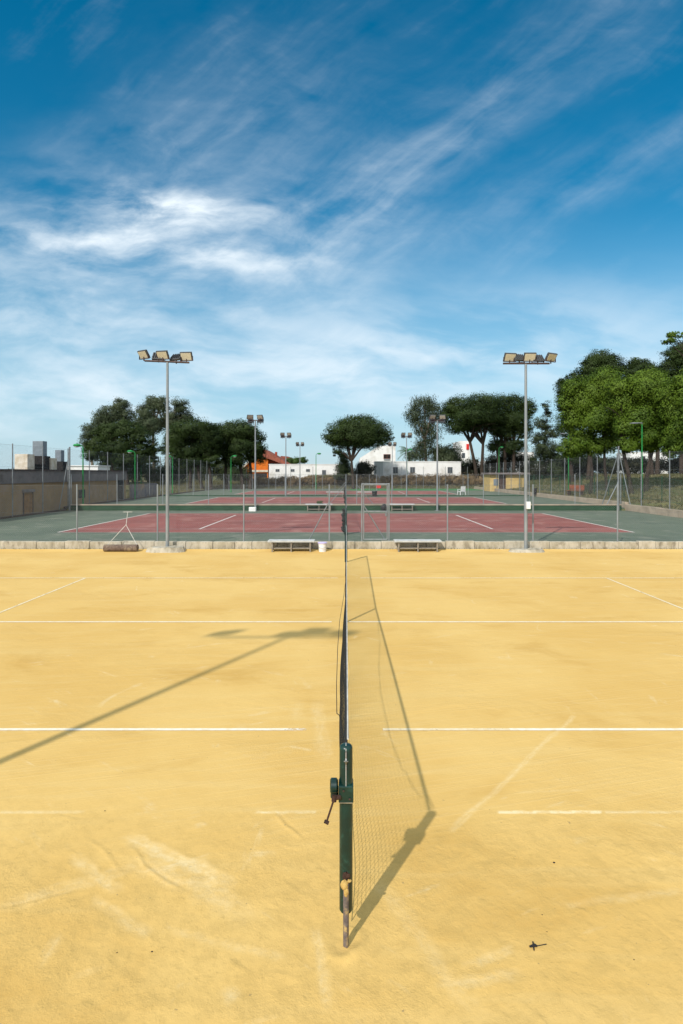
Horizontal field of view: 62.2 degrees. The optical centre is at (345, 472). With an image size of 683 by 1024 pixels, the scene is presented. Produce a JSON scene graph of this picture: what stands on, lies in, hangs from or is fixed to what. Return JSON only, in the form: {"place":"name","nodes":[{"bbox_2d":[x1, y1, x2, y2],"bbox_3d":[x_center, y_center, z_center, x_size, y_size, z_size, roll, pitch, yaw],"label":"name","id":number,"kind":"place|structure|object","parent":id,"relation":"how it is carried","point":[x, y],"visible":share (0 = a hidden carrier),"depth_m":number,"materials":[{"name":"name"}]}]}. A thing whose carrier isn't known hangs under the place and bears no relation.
{"place":"outdoors","nodes":[
{"label":"outdoors","id":0,"kind":"place"},
{"bbox_2d":[126,484,214,498],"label":"grass","id":1,"kind":"structure","parent":0,"point":[178,490],"depth_m":70.29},
{"bbox_2d":[0,549,682,1023],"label":"sand court","id":2,"kind":"object","parent":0,"point":[204,865],"visible":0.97,"depth_m":4.64,"materials":[{"name":"sand"}]},
{"bbox_2d":[0,578,84,612],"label":"court line","id":3,"kind":"object","parent":2,"relation":"on","point":[40,596],"visible":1,"depth_m":11.83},
{"bbox_2d":[103,512,138,551],"bbox_3d":[-7.386,1.934,18.718,1.100,1.282,0.462,0,0,0],"label":"court roller","id":4,"kind":"object","parent":2,"relation":"on","point":[108,547],"visible":1,"depth_m":18.51,"materials":[{"name":"concrete"}]},
{"bbox_2d":[0,728,284,729],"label":"court line","id":5,"kind":"object","parent":2,"relation":"on","point":[142,728],"visible":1,"depth_m":5.72,"materials":[{"name":"paint"}]},
{"bbox_2d":[0,621,331,621],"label":"court line","id":6,"kind":"object","parent":2,"relation":"on","point":[165,621],"visible":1,"depth_m":9.84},
{"bbox_2d":[146,545,185,552],"bbox_3d":[-5.907,2.510,18.643,1.321,0.203,0.660,0,0,0],"label":"concrete footing","id":7,"kind":"object","parent":2,"relation":"on","point":[168,549],"visible":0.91,"depth_m":18.39,"materials":[{"name":"concrete"}]},
{"bbox_2d":[137,349,192,546],"bbox_3d":[-5.987,-0.773,18.783,1.854,6.571,0.473,0,0,0],"label":"floodlight pole","id":8,"kind":"object","parent":7,"relation":"on","point":[163,356],"visible":0.99,"depth_m":18.68,"materials":[{"name":"metal"}]},
{"bbox_2d":[268,539,314,551],"bbox_3d":[-1.791,2.402,18.660,1.520,0.400,0.420,0,0,0],"label":"bench","id":9,"kind":"object","parent":2,"relation":"on","point":[290,540],"visible":0.96,"depth_m":18.53,"materials":[{"name":"concrete"}]},
{"bbox_2d":[318,542,326,551],"bbox_3d":[-0.772,2.432,18.612,0.316,0.320,0.332,0,0,0],"label":"bucket","id":10,"kind":"object","parent":2,"relation":"on","point":[322,546],"visible":1,"depth_m":18.51,"materials":[{"name":"white plastic"}]},
{"bbox_2d":[324,742,352,947],"bbox_3d":[-0.040,2.066,3.116,0.162,1.132,0.139,0,0,0],"label":"net post","id":11,"kind":"object","parent":2,"relation":"on","point":[344,797],"visible":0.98,"depth_m":3.11,"materials":[{"name":"metal"}]},
{"bbox_2d":[3,548,680,548],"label":"weeds","id":12,"kind":"object","parent":2,"relation":"on","point":[396,548],"visible":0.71,"depth_m":18.93,"materials":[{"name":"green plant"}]},
{"bbox_2d":[344,525,347,554],"bbox_3d":[0.000,2.045,16.450,0.088,1.075,0.100,0,0,0],"label":"net post","id":13,"kind":"object","parent":2,"relation":"on","point":[345,538],"visible":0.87,"depth_m":16.42,"materials":[{"name":"metal"}]},
{"bbox_2d":[336,526,348,746],"bbox_3d":[-0.032,2.036,9.797,0.112,1.093,13.226,0,0,0],"label":"tennis net","id":14,"kind":"object","parent":13,"relation":"attached to","point":[343,730],"visible":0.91,"depth_m":4.61,"materials":[{"name":"fabric"}]},
{"bbox_2d":[393,539,441,551],"bbox_3d":[2.350,2.402,18.660,1.540,0.400,0.420,0,0,0],"label":"bench","id":15,"kind":"object","parent":2,"relation":"on","point":[417,547],"visible":0.97,"depth_m":18.53,"materials":[{"name":"concrete"}]},
{"bbox_2d":[383,728,509,729],"bbox_3d":[1.010,2.578,5.700,1.280,0.001,0.050,0,0,0],"label":"court line","id":16,"kind":"object","parent":2,"relation":"on","point":[446,728],"visible":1,"depth_m":5.71,"materials":[{"name":"paint"}]},
{"bbox_2d":[349,621,682,621],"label":"court line","id":17,"kind":"object","parent":2,"relation":"on","point":[515,621],"visible":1,"depth_m":9.84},
{"bbox_2d":[509,548,544,552],"bbox_3d":[5.938,2.548,18.660,1.268,0.128,0.661,0,0,0],"label":"concrete footing","id":18,"kind":"object","parent":2,"relation":"on","point":[528,550],"visible":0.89,"depth_m":18.40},
{"bbox_2d":[503,352,557,548],"bbox_3d":[6.098,-0.698,18.774,1.815,6.540,0.448,0,0,0],"label":"floodlight pole","id":19,"kind":"object","parent":18,"relation":"on","point":[533,358],"visible":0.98,"depth_m":18.68,"materials":[{"name":"metal"}]},
{"bbox_2d":[529,941,546,950],"bbox_3d":[1.043,2.571,3.089,0.094,0.021,0.040,0,0,-20],"label":"twig","id":20,"kind":"object","parent":2,"relation":"on","point":[533,945],"visible":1,"depth_m":3.08,"materials":[{"name":"wood"}]},
{"bbox_2d":[510,728,682,729],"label":"court line","id":21,"kind":"object","parent":2,"relation":"on","point":[596,728],"visible":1,"depth_m":5.71,"materials":[{"name":"paint"}]},
{"bbox_2d":[607,578,682,608],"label":"court line","id":22,"kind":"object","parent":2,"relation":"on","point":[646,594],"visible":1,"depth_m":12.02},
{"bbox_2d":[0,511,682,540],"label":"hard court surround","id":23,"kind":"object","parent":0,"point":[57,523],"visible":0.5,"depth_m":23.35,"materials":[{"name":"green concrete"}]},
{"bbox_2d":[59,447,69,510],"bbox_3d":[-18.341,0.380,36.900,0.775,4.155,0.092,0,0,0],"label":"braced mast","id":24,"kind":"object","parent":23,"relation":"on","point":[69,479],"visible":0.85,"depth_m":36.85,"materials":[{"name":"metal"}]},
{"bbox_2d":[247,415,263,510],"bbox_3d":[-5.880,-0.633,36.740,1.106,6.270,0.526,0,0,0],"label":"floodlight pole","id":25,"kind":"object","parent":23,"relation":"on","point":[260,418],"visible":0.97,"depth_m":36.71,"materials":[{"name":"metal"}]},
{"bbox_2d":[305,504,331,510],"bbox_3d":[-1.744,2.232,36.600,1.750,0.480,0.420,0,0,0],"label":"bench","id":26,"kind":"object","parent":23,"relation":"on","point":[317,504],"visible":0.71,"depth_m":36.43,"materials":[{"name":"concrete"}]},
{"bbox_2d":[63,513,628,531],"bbox_3d":[0.000,2.448,28.845,23.770,0.001,10.970,0,0,0],"label":"court surface","id":27,"kind":"object","parent":23,"relation":"on","point":[141,523],"visible":0.8,"depth_m":27.47,"materials":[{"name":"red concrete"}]},
{"bbox_2d":[60,513,149,531],"bbox_3d":[-11.885,2.444,28.845,0.110,0.001,10.870,0,0,0],"label":"court line","id":28,"kind":"object","parent":27,"relation":"on","point":[104,522],"visible":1,"depth_m":27.42,"materials":[{"name":"white paint"}]},
{"bbox_2d":[542,513,631,531],"bbox_3d":[11.885,2.444,28.845,0.110,0.001,10.870,0,0,0],"label":"court line","id":29,"kind":"object","parent":27,"relation":"on","point":[590,523],"visible":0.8,"depth_m":27.42,"materials":[{"name":"white paint"}]},
{"bbox_2d":[345,508,346,524],"bbox_3d":[0.000,1.915,22.450,0.088,1.075,0.100,0,0,0],"label":"net post","id":30,"kind":"object","parent":23,"relation":"on","point":[345,516],"visible":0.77,"depth_m":22.42,"materials":[{"name":"metal"}]},
{"bbox_2d":[341,508,344,531],"bbox_3d":[-0.083,1.924,22.509,0.243,1.051,0.236,0,0,0],"label":"gathered net","id":31,"kind":"object","parent":30,"relation":"attached to","point":[343,521],"visible":0.87,"depth_m":22.45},
{"bbox_2d":[390,504,414,510],"bbox_3d":[3.617,2.232,36.600,1.600,0.480,0.420,0,0,0],"label":"bench","id":32,"kind":"object","parent":23,"relation":"on","point":[401,509],"visible":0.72,"depth_m":36.43,"materials":[{"name":"concrete"}]},
{"bbox_2d":[429,415,445,510],"bbox_3d":[5.920,-0.633,36.740,1.106,6.270,0.526,0,0,0],"label":"floodlight pole","id":33,"kind":"object","parent":23,"relation":"on","point":[432,418],"visible":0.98,"depth_m":36.70,"materials":[{"name":"metal"}]},
{"bbox_2d":[602,446,630,510],"bbox_3d":[17.944,0.358,37.652,1.714,4.212,1.734,0,0,17],"label":"braced mast","id":34,"kind":"object","parent":23,"relation":"on","point":[618,455],"visible":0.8,"depth_m":36.86,"materials":[{"name":"metal"}]},
{"bbox_2d":[0,0,682,472],"label":"sky","id":35,"kind":"structure","parent":0,"point":[340,208],"materials":[{"name":"blue"}]},
{"bbox_2d":[67,489,624,508],"bbox_3d":[0.000,2.422,59.610,36.600,0.300,44.780,0,0,0],"label":"hard court surround","id":36,"kind":"object","parent":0,"point":[502,499],"visible":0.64,"depth_m":54.78,"materials":[{"name":"green concrete"}]},
{"bbox_2d":[73,444,83,503],"bbox_3d":[-18.511,0.127,39.200,0.749,4.310,0.331,0,0,0],"label":"street lamp","id":37,"kind":"object","parent":36,"relation":"on","point":[76,445],"visible":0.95,"depth_m":39.17,"materials":[{"name":"metal"}]},
{"bbox_2d":[127,450,135,498],"bbox_3d":[-18.526,0.155,48.900,0.749,4.254,0.331,0,0,0],"label":"street lamp","id":38,"kind":"object","parent":36,"relation":"on","point":[129,451],"visible":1,"depth_m":48.88,"materials":[{"name":"metal"}]},
{"bbox_2d":[280,433,290,495],"bbox_3d":[-5.880,-0.813,55.390,1.106,6.270,0.526,0,0,0],"label":"floodlight pole","id":39,"kind":"object","parent":36,"relation":"on","point":[282,435],"visible":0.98,"depth_m":55.36,"materials":[{"name":"metal"}]},
{"bbox_2d":[205,474,462,490],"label":"chain link fence","id":40,"kind":"object","parent":36,"relation":"on","point":[305,480],"visible":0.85,"depth_m":72.60,"materials":[{"name":"metal"}]},
{"bbox_2d":[187,497,504,503],"bbox_3d":[0.000,2.268,47.365,23.770,0.001,10.970,0,0,0],"label":"court surface","id":41,"kind":"object","parent":36,"relation":"on","point":[340,500],"visible":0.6,"depth_m":46.73,"materials":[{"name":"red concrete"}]},
{"bbox_2d":[239,491,452,493],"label":"court surface","id":42,"kind":"object","parent":36,"relation":"on","point":[349,492],"visible":0.6,"depth_m":65.90,"materials":[{"name":"red plastic"}]},
{"bbox_2d":[163,495,528,495],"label":"kerb wall","id":43,"kind":"structure","parent":36,"relation":"on","point":[347,495],"depth_m":55.54,"materials":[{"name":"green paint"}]},
{"bbox_2d":[163,474,528,494],"bbox_3d":[0.000,1.134,55.793,36.044,2.103,0.391,0,0,0],"label":"chain link fence","id":44,"kind":"object","parent":43,"relation":"on","point":[315,484],"visible":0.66,"depth_m":55.62,"materials":[{"name":"metal"}]},
{"bbox_2d":[388,442,396,490],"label":"floodlight pole","id":45,"kind":"object","parent":36,"relation":"on","point":[394,443],"visible":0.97,"depth_m":72.35,"materials":[{"name":"metal"}]},
{"bbox_2d":[401,433,411,495],"bbox_3d":[5.920,-0.813,55.390,1.106,6.270,0.526,0,0,0],"label":"floodlight pole","id":46,"kind":"object","parent":36,"relation":"on","point":[406,437],"visible":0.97,"depth_m":55.35,"materials":[{"name":"metal"}]},
{"bbox_2d":[350,489,476,489],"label":"artificial turf","id":47,"kind":"structure","parent":36,"relation":"on","point":[414,489],"depth_m":77.88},
{"bbox_2d":[58,473,682,510],"bbox_3d":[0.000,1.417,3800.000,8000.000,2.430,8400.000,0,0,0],"label":"ground","id":48,"kind":"structure","parent":0,"point":[651,504],"depth_m":51.31,"materials":[{"name":"brown plant"}]},
{"bbox_2d":[0,469,127,516],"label":"clubhouse","id":49,"kind":"structure","parent":48,"relation":"on","point":[33,478],"depth_m":36.25,"materials":[{"name":"concrete"}]},
{"bbox_2d":[15,454,34,468],"bbox_3d":[-20.076,-0.679,35.397,0.803,0.988,0.806,0,0,0],"label":"air conditioner","id":50,"kind":"object","parent":49,"relation":"on","point":[25,460],"visible":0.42,"depth_m":35.00,"materials":[{"name":"metal"}]},
{"bbox_2d":[22,489,34,513],"bbox_3d":[-18.855,1.722,33.625,0.190,1.520,1.150,0,0,0],"label":"door","id":51,"kind":"structure","parent":49,"relation":"in","point":[26,509],"depth_m":33.57,"materials":[{"name":"metal"}]},
{"bbox_2d":[33,441,49,469],"bbox_3d":[-19.857,-1.140,36.775,0.996,1.843,0.650,0,0,0],"label":"ventilation box","id":52,"kind":"object","parent":49,"relation":"on","point":[36,445],"visible":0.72,"depth_m":36.50,"materials":[{"name":"metal"}]},
{"bbox_2d":[49,458,56,469],"bbox_3d":[-19.476,-0.588,37.347,0.490,0.784,0.706,0,0,0],"label":"air conditioner","id":53,"kind":"object","parent":49,"relation":"on","point":[53,465],"visible":0.41,"depth_m":37.25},
{"bbox_2d":[55,450,66,469],"bbox_3d":[-20.840,-0.941,41.275,0.754,1.446,0.650,0,0,0],"label":"ventilation box","id":54,"kind":"object","parent":49,"relation":"on","point":[60,458],"visible":0.74,"depth_m":41.00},
{"bbox_2d":[118,480,122,499],"bbox_3d":[-18.933,1.542,47.450,0.135,1.880,1.100,0,0,0],"label":"doorway","id":55,"kind":"structure","parent":49,"relation":"in","point":[120,483],"depth_m":47.40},
{"bbox_2d":[67,465,110,469],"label":"white shed","id":56,"kind":"structure","parent":48,"relation":"on","point":[79,467],"depth_m":60.00,"materials":[{"name":"paint"}]},
{"bbox_2d":[0,443,212,516],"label":"chain link fence","id":57,"kind":"object","parent":48,"relation":"on","point":[137,468],"visible":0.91,"depth_m":40.38,"materials":[{"name":"metal"}]},
{"bbox_2d":[76,398,136,463],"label":"eucalyptus","id":58,"kind":"object","parent":48,"relation":"on","point":[118,409],"visible":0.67,"depth_m":99.45,"materials":[{"name":"green plant"}]},
{"bbox_2d":[0,488,217,518],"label":"kerb wall","id":59,"kind":"structure","parent":48,"relation":"on","point":[63,509],"depth_m":37.10,"materials":[{"name":"concrete"}]},
{"bbox_2d":[79,417,162,484],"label":"pine","id":60,"kind":"object","parent":48,"relation":"on","point":[116,442],"visible":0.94,"depth_m":81.30,"materials":[{"name":"green plant"}]},
{"bbox_2d":[92,460,174,482],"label":"shrub","id":61,"kind":"object","parent":48,"relation":"on","point":[142,474],"visible":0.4,"depth_m":89.02,"materials":[{"name":"green plant"}]},
{"bbox_2d":[130,483,156,497],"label":"garden wall","id":62,"kind":"structure","parent":48,"relation":"on","point":[146,486],"depth_m":53.15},
{"bbox_2d":[132,394,198,473],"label":"eucalyptus","id":63,"kind":"object","parent":48,"relation":"on","point":[151,420],"visible":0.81,"depth_m":97.29,"materials":[{"name":"green plant"}]},
{"bbox_2d":[159,417,224,489],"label":"pine","id":64,"kind":"object","parent":48,"relation":"on","point":[191,441],"visible":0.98,"depth_m":75.61,"materials":[{"name":"green plant"}]},
{"bbox_2d":[156,459,244,480],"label":"shrub","id":65,"kind":"object","parent":48,"relation":"on","point":[180,470],"visible":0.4,"depth_m":90.37,"materials":[{"name":"green plant"}]},
{"bbox_2d":[219,466,253,481],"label":"shrub","id":66,"kind":"object","parent":48,"relation":"on","point":[234,473],"visible":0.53,"depth_m":89.06,"materials":[{"name":"green plant"}]},
{"bbox_2d":[210,418,267,488],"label":"pine","id":67,"kind":"object","parent":48,"relation":"on","point":[239,439],"visible":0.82,"depth_m":78.78,"materials":[{"name":"green plant"}]},
{"bbox_2d":[244,450,289,477],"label":"orange house","id":68,"kind":"structure","parent":48,"relation":"on","point":[272,458],"depth_m":98.00,"materials":[{"name":"paint"}]},
{"bbox_2d":[286,456,307,463],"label":"shrub","id":69,"kind":"object","parent":48,"relation":"on","point":[295,460],"visible":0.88,"depth_m":103.49,"materials":[{"name":"green plant"}]},
{"bbox_2d":[269,464,338,478],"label":"white building","id":70,"kind":"structure","parent":48,"relation":"on","point":[295,470],"depth_m":90.00,"materials":[{"name":"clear paint"}]},
{"bbox_2d":[152,474,482,488],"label":"grass","id":71,"kind":"structure","parent":48,"relation":"on","point":[318,486],"depth_m":83.51,"materials":[{"name":"plant"}]},
{"bbox_2d":[247,474,389,486],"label":"hedge","id":72,"kind":"object","parent":48,"relation":"on","point":[330,480],"visible":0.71,"depth_m":83.84,"materials":[{"name":"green plant"}]},
{"bbox_2d":[0,541,682,548],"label":"wall","id":73,"kind":"structure","parent":48,"relation":"on","point":[362,544],"depth_m":19.00,"materials":[{"name":"concrete"}]},
{"bbox_2d":[0,483,682,540],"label":"chain link fence","id":74,"kind":"object","parent":73,"relation":"on","point":[387,513],"visible":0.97,"depth_m":19.14,"materials":[{"name":"metal"}]},
{"bbox_2d":[332,452,350,483],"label":"shrub","id":75,"kind":"object","parent":48,"relation":"on","point":[343,467],"visible":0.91,"depth_m":82.19,"materials":[{"name":"green plant"}]},
{"bbox_2d":[70,504,621,510],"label":"wall","id":76,"kind":"structure","parent":48,"relation":"on","point":[339,507],"depth_m":37.01,"materials":[{"name":"green paint"}]},
{"bbox_2d":[71,474,620,503],"bbox_3d":[0.000,1.074,37.294,36.044,1.983,0.391,0,0,0],"label":"chain link fence","id":77,"kind":"object","parent":76,"relation":"on","point":[338,493],"visible":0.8,"depth_m":37.12,"materials":[{"name":"metal"}]},
{"bbox_2d":[224,467,467,488],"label":"chain link fence","id":78,"kind":"object","parent":48,"relation":"on","point":[347,475],"visible":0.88,"depth_m":82.10,"materials":[{"name":"metal"}]},
{"bbox_2d":[320,413,394,488],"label":"umbrella pine","id":79,"kind":"object","parent":48,"relation":"on","point":[352,434],"visible":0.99,"depth_m":79.02,"materials":[{"name":"green plant"}]},
{"bbox_2d":[354,459,376,477],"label":"shrub","id":80,"kind":"object","parent":48,"relation":"on","point":[363,469],"visible":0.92,"depth_m":85.44,"materials":[{"name":"green plant"}]},
{"bbox_2d":[359,445,394,474],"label":"white house","id":81,"kind":"structure","parent":48,"relation":"on","point":[382,453],"depth_m":105.00,"materials":[{"name":"paint"}]},
{"bbox_2d":[374,461,382,476],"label":"grey annex","id":82,"kind":"object","parent":48,"relation":"on","point":[378,470],"visible":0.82,"depth_m":87.00,"materials":[{"name":"paint"}]},
{"bbox_2d":[399,446,415,459],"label":"palm tree","id":83,"kind":"object","parent":48,"relation":"on","point":[404,450],"visible":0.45,"depth_m":97.07,"materials":[{"name":"green plant"}]},
{"bbox_2d":[383,461,460,476],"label":"white building","id":84,"kind":"structure","parent":48,"relation":"on","point":[423,468],"depth_m":88.00,"materials":[{"name":"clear paint"}]},
{"bbox_2d":[401,394,463,464],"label":"eucalyptus","id":85,"kind":"object","parent":48,"relation":"on","point":[425,429],"visible":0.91,"depth_m":91.26,"materials":[{"name":"green plant"}]},
{"bbox_2d":[387,472,482,485],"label":"hedge","id":86,"kind":"object","parent":48,"relation":"on","point":[431,479],"visible":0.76,"depth_m":83.84,"materials":[{"name":"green plant"}]},
{"bbox_2d":[430,442,479,473],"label":"shrub","id":87,"kind":"object","parent":48,"relation":"on","point":[465,461],"visible":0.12,"depth_m":95.60,"materials":[{"name":"green plant"}]},
{"bbox_2d":[453,441,469,463],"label":"white house","id":88,"kind":"structure","parent":48,"relation":"on","point":[464,445],"depth_m":120.00,"materials":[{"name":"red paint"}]},
{"bbox_2d":[436,391,507,483],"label":"umbrella pine","id":89,"kind":"object","parent":48,"relation":"on","point":[480,415],"visible":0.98,"depth_m":82.77,"materials":[{"name":"green plant"}]},
{"bbox_2d":[461,462,517,474],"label":"hedge","id":90,"kind":"object","parent":48,"relation":"on","point":[469,465],"visible":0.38,"depth_m":87.57,"materials":[{"name":"green plant"}]},
{"bbox_2d":[481,473,529,490],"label":"yellow hut","id":91,"kind":"object","parent":48,"relation":"on","point":[489,478],"visible":0.64,"depth_m":70.00,"materials":[{"name":"paint"}]},
{"bbox_2d":[499,475,505,488],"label":"door","id":92,"kind":"structure","parent":91,"relation":"in","point":[501,479],"depth_m":70.10,"materials":[{"name":"metal"}]},
{"bbox_2d":[480,450,533,472],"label":"shrub","id":93,"kind":"object","parent":48,"relation":"on","point":[489,461],"visible":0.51,"depth_m":94.76,"materials":[{"name":"green plant"}]},
{"bbox_2d":[486,392,537,471],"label":"umbrella pine","id":94,"kind":"object","parent":48,"relation":"on","point":[510,429],"visible":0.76,"depth_m":85.40,"materials":[{"name":"green plant"}]},
{"bbox_2d":[527,400,561,468],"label":"young tree","id":95,"kind":"object","parent":48,"relation":"on","point":[542,452],"visible":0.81,"depth_m":83.28,"materials":[{"name":"green plant"}]},
{"bbox_2d":[566,485,583,494],"bbox_3d":[20.222,1.527,50.012,0.450,0.950,1.600,0,0,-28],"label":"park bench","id":96,"kind":"object","parent":48,"relation":"on","point":[576,487],"visible":0.7,"depth_m":50.10,"materials":[{"name":"brown wood"}]},
{"bbox_2d":[474,486,682,517],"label":"wall","id":97,"kind":"structure","parent":48,"relation":"on","point":[650,510],"depth_m":38.95,"materials":[{"name":"beige concrete"}]},
{"bbox_2d":[488,451,682,509],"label":"chain link fence","id":98,"kind":"object","parent":97,"relation":"on","point":[564,464],"visible":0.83,"depth_m":41.57,"materials":[{"name":"metal"}]},
{"bbox_2d":[545,453,622,478],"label":"shrub","id":99,"kind":"object","parent":48,"relation":"on","point":[556,469],"visible":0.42,"depth_m":73.35,"materials":[{"name":"green plant"}]},
{"bbox_2d":[551,365,628,492],"bbox_3d":[22.195,-3.701,50.187,7.812,11.466,5.743,0,0,0],"label":"park tree","id":100,"kind":"object","parent":48,"relation":"on","point":[580,405],"visible":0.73,"depth_m":49.47,"materials":[{"name":"green plant"}]},
{"bbox_2d":[552,348,627,481],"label":"pine","id":101,"kind":"object","parent":48,"relation":"on","point":[591,362],"visible":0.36,"depth_m":67.43,"materials":[{"name":"green plant"}]},
{"bbox_2d":[517,456,678,479],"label":"hedge","id":102,"kind":"object","parent":48,"relation":"on","point":[637,468],"visible":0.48,"depth_m":72.97,"materials":[{"name":"green plant"}]},
{"bbox_2d":[518,475,679,503],"bbox_3d":[21.300,1.192,46.000,0.068,2.110,52.068,0,0,0],"label":"railing","id":103,"kind":"object","parent":48,"relation":"on","point":[581,476],"visible":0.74,"depth_m":46.50,"materials":[{"name":"metal"}]},
{"bbox_2d":[630,422,642,497],"bbox_3d":[21.389,-0.874,41.700,0.909,5.711,0.220,0,0,0],"label":"street lamp","id":104,"kind":"object","parent":48,"relation":"on","point":[641,450],"visible":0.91,"depth_m":41.67,"materials":[{"name":"metal"}]},
{"bbox_2d":[600,364,673,493],"bbox_3d":[24.219,-3.457,45.931,6.596,10.684,5.079,0,0,0],"label":"park tree","id":105,"kind":"object","parent":48,"relation":"on","point":[630,398],"visible":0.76,"depth_m":45.31,"materials":[{"name":"green plant"}]},
{"bbox_2d":[618,357,660,474],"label":"pine","id":106,"kind":"object","parent":48,"relation":"on","point":[634,365],"visible":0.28,"depth_m":65.70,"materials":[{"name":"green plant"}]},
{"bbox_2d":[616,452,667,473],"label":"white house","id":107,"kind":"structure","parent":48,"relation":"on","point":[637,454],"depth_m":120.00,"materials":[{"name":"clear paint"}]},
{"bbox_2d":[648,370,682,457],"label":"park tree","id":108,"kind":"object","parent":48,"relation":"on","point":[669,399],"visible":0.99,"depth_m":42.74,"materials":[{"name":"green plant"}]},
{"bbox_2d":[656,339,682,473],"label":"pine","id":109,"kind":"object","parent":48,"relation":"on","point":[672,364],"visible":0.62,"depth_m":59.91,"materials":[{"name":"green plant"}]},
{"bbox_2d":[661,331,682,355],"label":"young tree","id":110,"kind":"object","parent":48,"relation":"on","point":[672,336],"visible":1,"depth_m":35.85,"materials":[{"name":"green plant"}]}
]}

